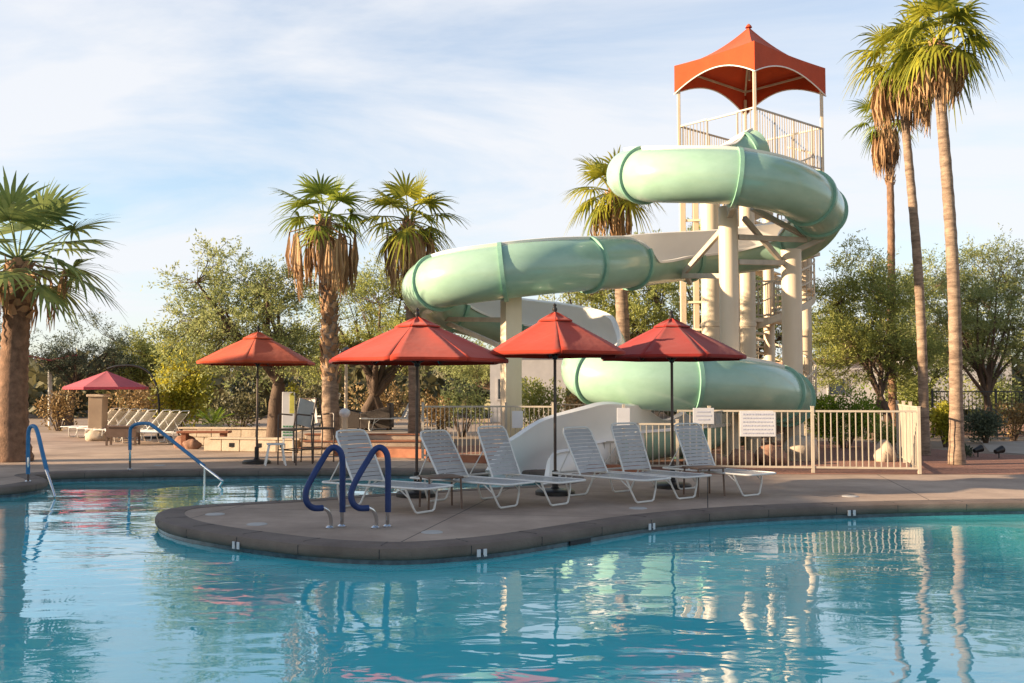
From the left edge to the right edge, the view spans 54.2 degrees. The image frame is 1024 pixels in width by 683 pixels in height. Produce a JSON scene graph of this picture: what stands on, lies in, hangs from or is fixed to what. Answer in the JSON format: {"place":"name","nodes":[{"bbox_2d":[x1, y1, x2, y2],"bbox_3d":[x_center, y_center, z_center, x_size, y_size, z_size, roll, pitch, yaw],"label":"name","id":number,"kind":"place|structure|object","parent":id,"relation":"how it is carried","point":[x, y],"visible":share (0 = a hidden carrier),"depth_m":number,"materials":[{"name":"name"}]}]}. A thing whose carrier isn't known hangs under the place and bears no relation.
{"place":"outdoors","nodes":[
{"label":"outdoors","id":0,"kind":"place"},
{"bbox_2d":[339,406,362,428],"bbox_3d":[-4.536,2.059,27.532,0.830,0.730,0.860,0,-3,0],"label":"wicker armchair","id":1,"kind":"object","parent":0,"point":[353,419],"visible":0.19,"depth_m":27.10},
{"bbox_2d":[0,478,1023,682],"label":"pool water","id":2,"kind":"structure","parent":0,"point":[104,582],"depth_m":7.83,"materials":[{"name":"liquid"}]},
{"bbox_2d":[0,432,1023,541],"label":"pool deck","id":3,"kind":"structure","parent":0,"point":[476,516],"depth_m":14.37,"materials":[{"name":"concrete"}]},
{"bbox_2d":[0,167,131,462],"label":"palm tree","id":4,"kind":"object","parent":3,"relation":"on","point":[19,284],"visible":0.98,"depth_m":21.27,"materials":[{"name":"green plant"}]},
{"bbox_2d":[85,428,109,440],"bbox_3d":[-12.459,2.871,30.106,0.724,0.551,0.576,0,-3,0],"label":"boulder","id":5,"kind":"object","parent":3,"relation":"on","point":[93,435],"visible":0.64,"depth_m":29.91,"materials":[{"name":"stone"}]},
{"bbox_2d":[69,408,129,437],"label":"sun lounger","id":6,"kind":"object","parent":3,"relation":"on","point":[121,415],"visible":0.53,"depth_m":32.02,"materials":[{"name":"white paint"}]},
{"bbox_2d":[77,408,138,438],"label":"sun lounger","id":7,"kind":"object","parent":3,"relation":"on","point":[128,418],"visible":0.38,"depth_m":31.40,"materials":[{"name":"white paint"}]},
{"bbox_2d":[85,409,147,439],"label":"sun lounger","id":8,"kind":"object","parent":3,"relation":"on","point":[140,415],"visible":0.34,"depth_m":30.73,"materials":[{"name":"white paint"}]},
{"bbox_2d":[63,364,171,438],"bbox_3d":[-12.662,1.930,31.807,3.085,2.411,2.503,-2,-3,30],"label":"cantilever umbrella","id":9,"kind":"object","parent":3,"relation":"on","point":[106,380],"visible":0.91,"depth_m":31.49,"materials":[{"name":"fabric"}]},
{"bbox_2d":[105,425,141,445],"bbox_3d":[-10.773,2.600,27.705,0.850,0.535,0.500,0,-3,-6],"label":"side table","id":10,"kind":"object","parent":3,"relation":"on","point":[116,431],"visible":0.99,"depth_m":27.49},
{"bbox_2d":[93,409,157,440],"bbox_3d":[-11.582,2.516,30.125,1.889,0.951,0.689,0,-3,6],"label":"sun lounger","id":11,"kind":"object","parent":3,"relation":"on","point":[150,415],"visible":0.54,"depth_m":30.09,"materials":[{"name":"white paint"}]},
{"bbox_2d":[105,410,170,441],"bbox_3d":[-10.953,2.483,29.453,1.889,0.951,0.689,0,-3,4],"label":"sun lounger","id":12,"kind":"object","parent":3,"relation":"on","point":[156,420],"visible":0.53,"depth_m":29.37,"materials":[{"name":"white paint"}]},
{"bbox_2d":[122,410,182,443],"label":"sun lounger","id":13,"kind":"object","parent":3,"relation":"on","point":[168,421],"visible":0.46,"depth_m":28.72,"materials":[{"name":"white paint"}]},
{"bbox_2d":[132,410,189,443],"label":"sun lounger","id":14,"kind":"object","parent":3,"relation":"on","point":[173,423],"visible":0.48,"depth_m":28.05,"materials":[{"name":"white paint"}]},
{"bbox_2d":[182,439,201,448],"bbox_3d":[-8.282,2.696,25.908,0.486,0.348,0.367,0,-3,0],"label":"boulder","id":15,"kind":"object","parent":3,"relation":"on","point":[192,444],"visible":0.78,"depth_m":25.79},
{"bbox_2d":[204,437,304,451],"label":"garden wall","id":16,"kind":"structure","parent":3,"relation":"on","point":[245,444],"depth_m":24.72,"materials":[{"name":"concrete"}]},
{"bbox_2d":[196,325,314,464],"bbox_3d":[-5.287,1.093,20.771,2.292,2.870,2.544,0,-3,0],"label":"patio umbrella","id":17,"kind":"object","parent":3,"relation":"on","point":[257,349],"visible":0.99,"depth_m":20.30,"materials":[{"name":"fabric"}]},
{"bbox_2d":[264,443,286,465],"bbox_3d":[-4.785,2.280,20.212,0.432,0.451,0.372,1,-3,-17],"label":"step stool","id":18,"kind":"object","parent":3,"relation":"on","point":[267,454],"visible":1,"depth_m":20.11,"materials":[{"name":"white paint"}]},
{"bbox_2d":[282,392,294,460],"bbox_3d":[-4.814,1.827,21.536,0.279,1.480,0.075,0,-3,-3],"label":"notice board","id":19,"kind":"object","parent":3,"relation":"on","point":[288,402],"visible":0.7,"depth_m":21.52,"materials":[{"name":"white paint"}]},
{"bbox_2d":[277,398,316,465],"bbox_3d":[-4.365,1.844,20.663,0.532,1.362,0.815,-2,-3,31],"label":"bar chair","id":20,"kind":"object","parent":3,"relation":"on","point":[305,409],"visible":1,"depth_m":20.66,"materials":[{"name":"grey metal"}]},
{"bbox_2d":[300,398,334,462],"bbox_3d":[-4.231,1.878,21.344,0.532,1.362,0.815,3,-4,-43],"label":"bar chair","id":21,"kind":"object","parent":3,"relation":"on","point":[315,421],"visible":0.7,"depth_m":21.22,"materials":[{"name":"brown metal"}]},
{"bbox_2d":[302,444,346,528],"bbox_3d":[-2.040,1.588,10.904,0.555,0.920,0.166,2,-4,-39],"label":"pool handrail","id":22,"kind":"object","parent":3,"relation":"on","point":[308,504],"visible":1,"depth_m":10.94,"materials":[{"name":"metal"}]},
{"bbox_2d":[339,408,349,448],"bbox_3d":[-3.836,2.081,22.925,0.260,1.110,0.260,0,-3,0],"label":"bollard light","id":23,"kind":"object","parent":3,"relation":"on","point":[344,413],"visible":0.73,"depth_m":22.87,"materials":[{"name":"beige paint"}]},
{"bbox_2d":[348,444,391,528],"bbox_3d":[-1.544,1.588,10.904,0.566,0.920,0.164,2,-4,-38],"label":"pool handrail","id":24,"kind":"object","parent":3,"relation":"on","point":[362,469],"visible":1,"depth_m":10.94,"materials":[{"name":"metal"}]},
{"bbox_2d":[334,448,429,457],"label":"planter kerb","id":25,"kind":"structure","parent":3,"relation":"on","point":[402,452],"depth_m":22.71,"materials":[{"name":"concrete"}]},
{"bbox_2d":[322,429,453,513],"bbox_3d":[-1.591,1.628,12.674,1.757,1.000,0.641,-2,-3,34],"label":"sun lounger","id":26,"kind":"object","parent":3,"relation":"on","point":[351,437],"visible":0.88,"depth_m":12.83,"materials":[{"name":"white paint"}]},
{"bbox_2d":[329,308,508,498],"bbox_3d":[-1.362,0.859,14.325,2.467,2.700,2.467,1,-3,-12],"label":"patio umbrella","id":27,"kind":"object","parent":3,"relation":"on","point":[417,341],"visible":0.99,"depth_m":13.79,"materials":[{"name":"fabric"}]},
{"bbox_2d":[418,474,463,509],"bbox_3d":[-0.918,1.933,12.870,0.483,0.413,0.420,1,-3,-23],"label":"side table","id":28,"kind":"object","parent":3,"relation":"on","point":[441,476],"visible":0.97,"depth_m":12.78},
{"bbox_2d":[410,429,534,508],"bbox_3d":[-0.541,1.673,13.256,1.757,0.967,0.641,-2,-4,38],"label":"sun lounger","id":29,"kind":"object","parent":3,"relation":"on","point":[427,444],"visible":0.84,"depth_m":13.45,"materials":[{"name":"white paint"}]},
{"bbox_2d":[0,468,1023,559],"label":"pool coping","id":30,"kind":"object","parent":3,"relation":"on","point":[180,523],"visible":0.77,"depth_m":12.01,"materials":[{"name":"concrete"}]},
{"bbox_2d":[25,424,55,497],"bbox_3d":[-7.600,1.896,16.058,0.157,1.127,1.310,3,-4,-42],"label":"pool handrail","id":31,"kind":"object","parent":30,"relation":"on","point":[39,440],"visible":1,"depth_m":16.14,"materials":[{"name":"metal"}]},
{"bbox_2d":[127,422,223,486],"bbox_3d":[-6.178,2.091,18.268,2.746,1.220,0.156,-2,-3,34],"label":"pool handrail","id":32,"kind":"object","parent":30,"relation":"on","point":[179,446],"visible":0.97,"depth_m":18.37,"materials":[{"name":"metal"}]},
{"bbox_2d":[29,468,1021,558],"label":"coping joints","id":33,"kind":"object","parent":30,"relation":"attached to","point":[520,531],"visible":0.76,"depth_m":11.81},
{"bbox_2d":[463,425,585,505],"bbox_3d":[0.149,1.662,13.545,1.757,1.017,0.641,-2,-4,41],"label":"sun lounger","id":34,"kind":"object","parent":3,"relation":"on","point":[501,445],"visible":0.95,"depth_m":13.76,"materials":[{"name":"white paint"}]},
{"bbox_2d":[429,455,640,473],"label":"planter kerb","id":35,"kind":"structure","parent":3,"relation":"on","point":[470,458],"depth_m":20.92,"materials":[{"name":"brick"}]},
{"bbox_2d":[490,303,625,496],"bbox_3d":[0.627,0.827,14.577,1.950,2.790,2.207,0,-3,0],"label":"patio umbrella","id":36,"kind":"object","parent":3,"relation":"on","point":[554,335],"visible":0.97,"depth_m":14.15,"materials":[{"name":"fabric"}]},
{"bbox_2d":[552,426,670,503],"bbox_3d":[1.360,1.696,13.922,0.641,0.987,1.757,3,-4,-43],"label":"sun lounger","id":37,"kind":"object","parent":3,"relation":"on","point":[599,468],"visible":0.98,"depth_m":14.18,"materials":[{"name":"white paint"}]},
{"bbox_2d":[402,128,847,483],"bbox_3d":[2.323,-1.171,23.812,10.835,9.266,8.295,2,-3,-35],"label":"water slide","id":38,"kind":"object","parent":3,"relation":"on","point":[478,292],"visible":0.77,"depth_m":21.94,"materials":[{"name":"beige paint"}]},
{"bbox_2d":[602,422,711,499],"bbox_3d":[2.021,1.697,14.413,0.641,1.033,1.757,2,-4,-40],"label":"sun lounger","id":39,"kind":"object","parent":3,"relation":"on","point":[641,452],"visible":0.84,"depth_m":14.67,"materials":[{"name":"white paint"}]},
{"bbox_2d":[601,310,746,489],"bbox_3d":[2.493,0.886,15.575,2.189,2.770,2.189,0,-3,6],"label":"patio umbrella","id":40,"kind":"object","parent":3,"relation":"on","point":[671,340],"visible":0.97,"depth_m":15.12,"materials":[{"name":"fabric"}]},
{"bbox_2d":[682,465,725,496],"bbox_3d":[2.766,2.009,14.418,0.483,0.413,0.420,1,-3,-23],"label":"side table","id":41,"kind":"object","parent":3,"relation":"on","point":[701,467],"visible":1,"depth_m":14.33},
{"bbox_2d":[662,423,775,496],"bbox_3d":[3.039,1.727,14.802,0.641,1.012,1.757,2,-4,-37],"label":"sun lounger","id":42,"kind":"object","parent":3,"relation":"on","point":[702,440],"visible":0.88,"depth_m":15.09,"materials":[{"name":"white paint"}]},
{"bbox_2d":[0,0,1023,370],"label":"sky","id":43,"kind":"structure","parent":0,"point":[177,117],"materials":[{"name":"blue"}]},
{"bbox_2d":[28,406,1023,474],"bbox_3d":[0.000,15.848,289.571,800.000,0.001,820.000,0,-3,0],"label":"ground","id":44,"kind":"structure","parent":0,"point":[936,442],"depth_m":38.33,"materials":[{"name":"soil"}]},
{"bbox_2d":[29,354,76,425],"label":"shade post","id":45,"kind":"object","parent":44,"relation":"on","point":[49,385],"visible":0.23,"depth_m":43.87,"materials":[{"name":"metal"}]},
{"bbox_2d":[32,384,85,430],"bbox_3d":[-17.163,2.480,38.029,1.600,1.899,1.530,-1,-3,23],"label":"shrub","id":46,"kind":"object","parent":44,"relation":"on","point":[61,409],"visible":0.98,"depth_m":37.85,"materials":[{"name":"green plant"}]},
{"bbox_2d":[29,308,155,425],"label":"mesquite tree","id":47,"kind":"object","parent":44,"relation":"on","point":[68,364],"visible":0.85,"depth_m":42.38,"materials":[{"name":"green plant"}]},
{"bbox_2d":[86,394,109,431],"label":"stone pillar","id":48,"kind":"structure","parent":44,"relation":"on","point":[97,410],"depth_m":30.92,"materials":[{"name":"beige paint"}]},
{"bbox_2d":[108,383,157,423],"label":"shrub","id":49,"kind":"object","parent":44,"relation":"on","point":[141,402],"visible":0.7,"depth_m":36.83,"materials":[{"name":"green plant"}]},
{"bbox_2d":[97,325,229,421],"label":"mesquite tree","id":50,"kind":"object","parent":44,"relation":"on","point":[142,355],"visible":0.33,"depth_m":43.23,"materials":[{"name":"green plant"}]},
{"bbox_2d":[149,337,216,435],"bbox_3d":[-10.800,1.458,33.006,2.366,3.425,2.023,0,-3,0],"label":"shrub","id":51,"kind":"object","parent":44,"relation":"on","point":[180,398],"visible":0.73,"depth_m":32.65,"materials":[{"name":"green plant"}]},
{"bbox_2d":[176,430,231,447],"bbox_3d":[-8.126,2.579,26.405,1.350,0.440,0.420,0,-3,-3],"label":"timber bench","id":52,"kind":"object","parent":44,"relation":"on","point":[185,435],"visible":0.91,"depth_m":26.22,"materials":[{"name":"wood"}]},
{"bbox_2d":[182,407,238,426],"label":"cycad plant","id":53,"kind":"object","parent":44,"relation":"on","point":[215,418],"visible":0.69,"depth_m":28.36,"materials":[{"name":"green plant"}]},
{"bbox_2d":[140,228,321,436],"bbox_3d":[-7.044,0.046,25.959,4.823,5.683,4.554,0,-3,0],"label":"mesquite tree","id":54,"kind":"object","parent":44,"relation":"on","point":[198,327],"visible":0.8,"depth_m":25.49,"materials":[{"name":"green plant"}]},
{"bbox_2d":[205,380,266,426],"bbox_3d":[-8.457,2.116,30.977,1.848,1.922,1.457,0,-3,0],"label":"shrub","id":55,"kind":"object","parent":44,"relation":"on","point":[244,401],"visible":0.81,"depth_m":30.84,"materials":[{"name":"green plant"}]},
{"bbox_2d":[175,427,304,444],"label":"garden wall","id":56,"kind":"structure","parent":44,"relation":"on","point":[239,432],"depth_m":27.50,"materials":[{"name":"concrete"}]},
{"bbox_2d":[288,373,321,430],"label":"shrub","id":57,"kind":"object","parent":44,"relation":"on","point":[307,393],"visible":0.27,"depth_m":32.96,"materials":[{"name":"green plant"}]},
{"bbox_2d":[299,433,420,453],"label":"terrace steps","id":58,"kind":"structure","parent":44,"relation":"on","point":[396,440],"depth_m":24.17,"materials":[{"name":"concrete"}]},
{"bbox_2d":[269,170,382,446],"bbox_3d":[-4.772,-0.787,24.522,2.845,7.010,2.952,-2,-4,40],"label":"palm tree","id":59,"kind":"object","parent":58,"relation":"on","point":[334,263],"visible":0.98,"depth_m":24.34,"materials":[{"name":"green plant"}]},
{"bbox_2d":[295,425,437,448],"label":"terrace","id":60,"kind":"structure","parent":44,"relation":"on","point":[399,429],"depth_m":26.87,"materials":[{"name":"concrete"}]},
{"bbox_2d":[341,347,349,408],"bbox_3d":[-4.278,1.236,25.770,0.280,2.200,0.280,0,-3,0],"label":"light pole","id":61,"kind":"object","parent":60,"relation":"on","point":[345,384],"visible":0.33,"depth_m":25.74,"materials":[{"name":"metal"}]},
{"bbox_2d":[360,403,393,429],"bbox_3d":[-3.679,2.049,27.332,0.830,0.730,0.860,0,-3,0],"label":"wicker armchair","id":62,"kind":"object","parent":60,"relation":"on","point":[387,412],"visible":0.97,"depth_m":26.90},
{"bbox_2d":[348,168,469,432],"bbox_3d":[-2.613,-0.806,25.099,3.371,7.099,2.958,0,-3,0],"label":"palm tree","id":63,"kind":"object","parent":60,"relation":"on","point":[407,245],"visible":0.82,"depth_m":24.83,"materials":[{"name":"green plant"}]},
{"bbox_2d":[341,380,408,423],"bbox_3d":[-4.852,2.338,35.951,2.566,1.964,1.787,0,-3,0],"label":"shrub","id":64,"kind":"object","parent":44,"relation":"on","point":[387,400],"visible":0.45,"depth_m":35.67,"materials":[{"name":"green plant"}]},
{"bbox_2d":[284,247,470,411],"bbox_3d":[-4.304,0.119,31.061,6.195,6.132,4.696,0,-3,0],"label":"mesquite tree","id":65,"kind":"object","parent":44,"relation":"on","point":[380,380],"visible":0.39,"depth_m":30.82,"materials":[{"name":"green plant"}]},
{"bbox_2d":[420,389,455,439],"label":"shrub","id":66,"kind":"object","parent":44,"relation":"on","point":[436,412],"visible":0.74,"depth_m":29.79,"materials":[{"name":"green plant"}]},
{"bbox_2d":[424,333,495,391],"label":"mesquite tree","id":67,"kind":"object","parent":44,"relation":"on","point":[484,374],"visible":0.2,"depth_m":50.78,"materials":[{"name":"green plant"}]},
{"bbox_2d":[437,374,493,436],"bbox_3d":[-1.561,2.112,32.894,1.963,2.115,1.413,0,-3,0],"label":"shrub","id":68,"kind":"object","parent":44,"relation":"on","point":[454,398],"visible":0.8,"depth_m":32.83,"materials":[{"name":"green plant"}]},
{"bbox_2d":[28,343,1023,418],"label":"desert scrub","id":69,"kind":"object","parent":44,"relation":"on","point":[434,381],"visible":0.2,"depth_m":57.34,"materials":[{"name":"green plant"}]},
{"bbox_2d":[488,349,565,421],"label":"building","id":70,"kind":"structure","parent":44,"relation":"on","point":[542,369],"depth_m":47.98,"materials":[{"name":"white paint"}]},
{"bbox_2d":[522,376,574,427],"bbox_3d":[1.043,2.180,33.873,2.348,2.076,1.764,0,-3,0],"label":"shrub","id":71,"kind":"object","parent":44,"relation":"on","point":[532,398],"visible":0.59,"depth_m":33.79,"materials":[{"name":"green plant"}]},
{"bbox_2d":[538,228,692,339],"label":"mesquite tree","id":72,"kind":"object","parent":44,"relation":"on","point":[640,321],"visible":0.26,"depth_m":36.15,"materials":[{"name":"green plant"}]},
{"bbox_2d":[413,441,1023,473],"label":"gravel bed","id":73,"kind":"object","parent":44,"relation":"on","point":[935,461],"visible":0.29,"depth_m":20.80,"materials":[{"name":"gravel"}]},
{"bbox_2d":[421,402,553,459],"bbox_3d":[-0.524,1.953,21.794,2.914,1.253,0.199,0,-3,4],"label":"picket fence","id":74,"kind":"object","parent":73,"relation":"on","point":[422,429],"visible":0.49,"depth_m":21.82,"materials":[{"name":"metal"}]},
{"bbox_2d":[512,411,522,427],"bbox_3d":[0.119,1.688,21.643,0.239,0.369,0.012,0,-3,0],"label":"fence sign","id":75,"kind":"object","parent":74,"relation":"attached to","point":[517,419],"visible":1,"depth_m":21.64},
{"bbox_2d":[562,393,584,410],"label":"shrub","id":76,"kind":"object","parent":73,"relation":"on","point":[572,397],"visible":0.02,"depth_m":28.56,"materials":[{"name":"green plant"}]},
{"bbox_2d":[560,145,665,341],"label":"palm tree","id":77,"kind":"object","parent":73,"relation":"on","point":[611,212],"visible":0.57,"depth_m":29.88,"materials":[{"name":"green plant"}]},
{"bbox_2d":[728,448,754,465],"bbox_3d":[4.639,2.387,20.285,0.539,0.427,0.563,-1,-3,28],"label":"boulder","id":78,"kind":"object","parent":73,"relation":"on","point":[742,457],"visible":0.52,"depth_m":20.13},
{"bbox_2d":[674,24,825,442],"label":"slide tower","id":79,"kind":"structure","parent":73,"relation":"on","point":[747,71],"depth_m":28.69,"materials":[{"name":"metal"}]},
{"bbox_2d":[604,400,921,473],"bbox_3d":[5.776,1.802,19.139,8.010,1.293,3.314,1,-3,-26],"label":"picket fence","id":80,"kind":"object","parent":73,"relation":"on","point":[908,427],"visible":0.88,"depth_m":18.47,"materials":[{"name":"metal"}]},
{"bbox_2d":[693,408,713,423],"bbox_3d":[3.565,1.387,18.612,0.392,0.299,0.016,0,-3,0],"label":"fence sign","id":81,"kind":"object","parent":80,"relation":"attached to","point":[703,415],"visible":0.87,"depth_m":18.61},
{"bbox_2d":[740,411,775,436],"bbox_3d":[4.553,1.524,18.525,0.660,0.474,0.017,0,-3,2],"label":"fence sign","id":82,"kind":"object","parent":80,"relation":"attached to","point":[757,423],"visible":1,"depth_m":18.52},
{"bbox_2d":[754,444,787,464],"bbox_3d":[5.314,2.386,20.512,0.708,0.564,0.604,0,-3,0],"label":"boulder","id":83,"kind":"object","parent":73,"relation":"on","point":[773,455],"visible":0.59,"depth_m":20.31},
{"bbox_2d":[783,435,817,460],"bbox_3d":[6.265,2.409,21.700,0.841,0.741,0.687,0,-3,0],"label":"boulder","id":84,"kind":"object","parent":73,"relation":"on","point":[797,448],"visible":0.49,"depth_m":21.47,"materials":[{"name":"stone"}]},
{"bbox_2d":[804,383,882,447],"bbox_3d":[8.743,1.979,26.501,2.115,1.753,1.329,-1,-3,16],"label":"shrub","id":85,"kind":"object","parent":73,"relation":"on","point":[827,404],"visible":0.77,"depth_m":26.35,"materials":[{"name":"green plant"}]},
{"bbox_2d":[871,417,896,447],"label":"shrub","id":86,"kind":"object","parent":73,"relation":"on","point":[890,434],"visible":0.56,"depth_m":25.34,"materials":[{"name":"green plant"}]},
{"bbox_2d":[873,440,896,461],"bbox_3d":[7.984,2.399,21.395,0.468,0.606,0.374,0,-3,0],"label":"boulder","id":87,"kind":"object","parent":73,"relation":"on","point":[884,452],"visible":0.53,"depth_m":21.28,"materials":[{"name":"stone"}]},
{"bbox_2d":[841,12,968,454],"bbox_3d":[9.391,-2.567,23.669,3.179,10.471,2.849,-1,-3,25],"label":"palm tree","id":88,"kind":"object","parent":73,"relation":"on","point":[904,112],"visible":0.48,"depth_m":23.66,"materials":[{"name":"green plant"}]},
{"bbox_2d":[870,0,1011,464],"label":"palm tree","id":89,"kind":"object","parent":73,"relation":"on","point":[938,69],"visible":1,"depth_m":20.59,"materials":[{"name":"green plant"}]},
{"bbox_2d":[658,217,828,361],"bbox_3d":[8.821,-0.799,39.080,6.766,8.704,5.487,0,-3,0],"label":"mesquite tree","id":90,"kind":"object","parent":44,"relation":"on","point":[778,335],"visible":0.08,"depth_m":38.76,"materials":[{"name":"green plant"}]},
{"bbox_2d":[776,358,884,419],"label":"building","id":91,"kind":"structure","parent":44,"relation":"on","point":[839,390],"depth_m":51.94,"materials":[{"name":"white paint"}]},
{"bbox_2d":[827,378,846,395],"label":"window","id":92,"kind":"structure","parent":91,"relation":"in","point":[838,388],"depth_m":51.87,"materials":[{"name":"glass"}]},
{"bbox_2d":[812,228,948,439],"bbox_3d":[11.242,-0.152,31.541,5.147,6.699,4.322,0,-3,0],"label":"mesquite tree","id":93,"kind":"object","parent":44,"relation":"on","point":[877,341],"visible":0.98,"depth_m":31.20,"materials":[{"name":"green plant"}]},
{"bbox_2d":[841,97,919,434],"bbox_3d":[12.572,-2.684,33.223,2.871,11.658,2.533,0,-3,0],"label":"palm tree","id":94,"kind":"object","parent":44,"relation":"on","point":[885,154],"visible":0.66,"depth_m":33.16,"materials":[{"name":"brown plant"}]},
{"bbox_2d":[812,250,1023,404],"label":"mesquite tree","id":95,"kind":"object","parent":44,"relation":"on","point":[835,366],"visible":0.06,"depth_m":40.64,"materials":[{"name":"green plant"}]},
{"bbox_2d":[853,345,1011,408],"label":"building","id":96,"kind":"structure","parent":44,"relation":"on","point":[977,380],"depth_m":49.96,"materials":[{"name":"white paint"}]},
{"bbox_2d":[929,399,948,446],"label":"shrub","id":97,"kind":"object","parent":44,"relation":"on","point":[939,416],"visible":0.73,"depth_m":26.82,"materials":[{"name":"green plant"}]},
{"bbox_2d":[895,223,1023,435],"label":"mesquite tree","id":98,"kind":"object","parent":44,"relation":"on","point":[982,328],"visible":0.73,"depth_m":33.32,"materials":[{"name":"green plant"}]},
{"bbox_2d":[931,389,1023,437],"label":"iron fence","id":99,"kind":"object","parent":44,"relation":"on","point":[995,391],"visible":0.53,"depth_m":32.40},
{"bbox_2d":[964,407,1007,442],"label":"shrub","id":100,"kind":"object","parent":44,"relation":"on","point":[981,423],"visible":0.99,"depth_m":28.75,"materials":[{"name":"green plant"}]},
{"bbox_2d":[969,375,1023,419],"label":"shrub","id":101,"kind":"object","parent":44,"relation":"on","point":[1006,388],"visible":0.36,"depth_m":37.95,"materials":[{"name":"green plant"}]},
{"bbox_2d":[992,397,1023,440],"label":"shrub","id":102,"kind":"object","parent":44,"relation":"on","point":[1017,419],"visible":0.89,"depth_m":30.26,"materials":[{"name":"green plant"}]},
{"bbox_2d":[930,419,1023,436],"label":"earth bank","id":103,"kind":"structure","parent":0,"point":[994,435],"depth_m":34.43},
{"bbox_2d":[884,371,978,430],"bbox_3d":[14.957,2.185,35.898,3.322,2.272,2.350,0,-3,0],"label":"shrub","id":104,"kind":"object","parent":103,"relation":"on","point":[914,394],"visible":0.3,"depth_m":35.52,"materials":[{"name":"green plant"}]},
{"bbox_2d":[981,441,1023,453],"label":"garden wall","id":105,"kind":"structure","parent":0,"point":[1017,447],"depth_m":27.61,"materials":[{"name":"concrete"}]},
{"bbox_3d":[2.107,1.809,18.854,0.050,1.250,0.050,0,-3,0],"label":"sign post","id":106,"kind":"object","parent":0,"visible":0},
{"bbox_2d":[617,408,629,424],"bbox_3d":[2.095,1.438,18.792,0.245,0.377,0.012,0,-3,0],"label":"fence sign","id":107,"kind":"object","parent":106,"relation":"attached to","point":[623,414],"visible":0.63,"depth_m":18.79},
{"label":"pool floor","id":108,"kind":"structure","parent":0,"visible":0},
{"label":"pool wall","id":109,"kind":"structure","parent":108,"relation":"on","visible":0},
{"bbox_2d":[0,476,1023,564],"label":"waterline tiles","id":110,"kind":"object","parent":109,"relation":"attached to","point":[389,562],"visible":0.25,"depth_m":12.06,"materials":[{"name":"tile"}]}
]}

